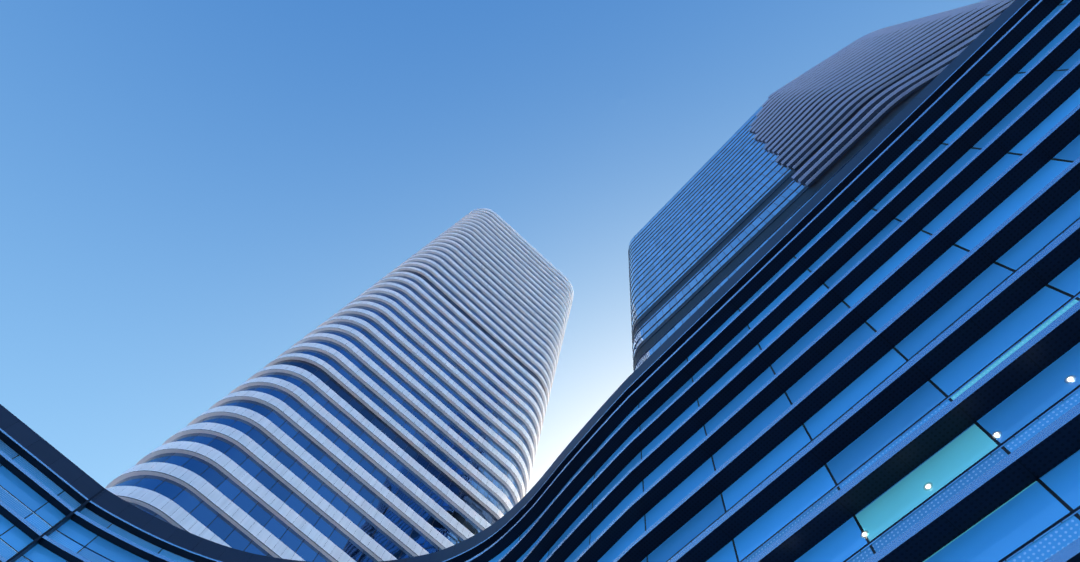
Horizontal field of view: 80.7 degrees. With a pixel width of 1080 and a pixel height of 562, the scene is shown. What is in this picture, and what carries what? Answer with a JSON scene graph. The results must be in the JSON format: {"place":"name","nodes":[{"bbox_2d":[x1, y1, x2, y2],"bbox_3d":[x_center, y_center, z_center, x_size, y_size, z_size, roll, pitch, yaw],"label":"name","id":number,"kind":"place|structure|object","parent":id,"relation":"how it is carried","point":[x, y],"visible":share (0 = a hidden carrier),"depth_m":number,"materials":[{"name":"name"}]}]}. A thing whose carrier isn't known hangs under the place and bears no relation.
{"place":"outdoors","nodes":[
{"label":"outdoors","id":0,"kind":"place"},
{"bbox_2d":[22,208,573,561],"bbox_3d":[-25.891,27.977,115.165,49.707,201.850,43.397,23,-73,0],"label":"tower","id":1,"kind":"structure","parent":0,"point":[399,412],"depth_m":88.39,"materials":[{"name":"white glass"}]},
{"bbox_2d":[0,0,984,551],"label":"sky","id":2,"kind":"structure","parent":0,"point":[190,190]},
{"bbox_2d":[628,0,1079,561],"bbox_3d":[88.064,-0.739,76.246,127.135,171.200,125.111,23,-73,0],"label":"tower","id":3,"kind":"structure","parent":0,"point":[776,162],"depth_m":104.79,"materials":[{"name":"blue glass"}]},
{"label":"ground","id":4,"kind":"structure","parent":0,"visible":0},
{"bbox_2d":[0,0,1079,561],"bbox_3d":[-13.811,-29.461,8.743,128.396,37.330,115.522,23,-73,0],"label":"podium","id":5,"kind":"object","parent":4,"relation":"on","point":[946,198],"visible":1,"depth_m":21.51,"materials":[{"name":"blue glass"}]},
{"bbox_2d":[6,488,104,561],"bbox_3d":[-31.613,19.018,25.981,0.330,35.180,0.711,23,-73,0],"label":"podium fold fin","id":6,"kind":"object","parent":5,"relation":"attached to","point":[32,544],"visible":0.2,"depth_m":38.76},
{"bbox_2d":[861,376,1074,537],"bbox_3d":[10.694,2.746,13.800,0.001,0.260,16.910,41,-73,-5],"label":"lights","id":7,"kind":"object","parent":5,"relation":"attached to","point":[927,486],"visible":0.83,"depth_m":14.11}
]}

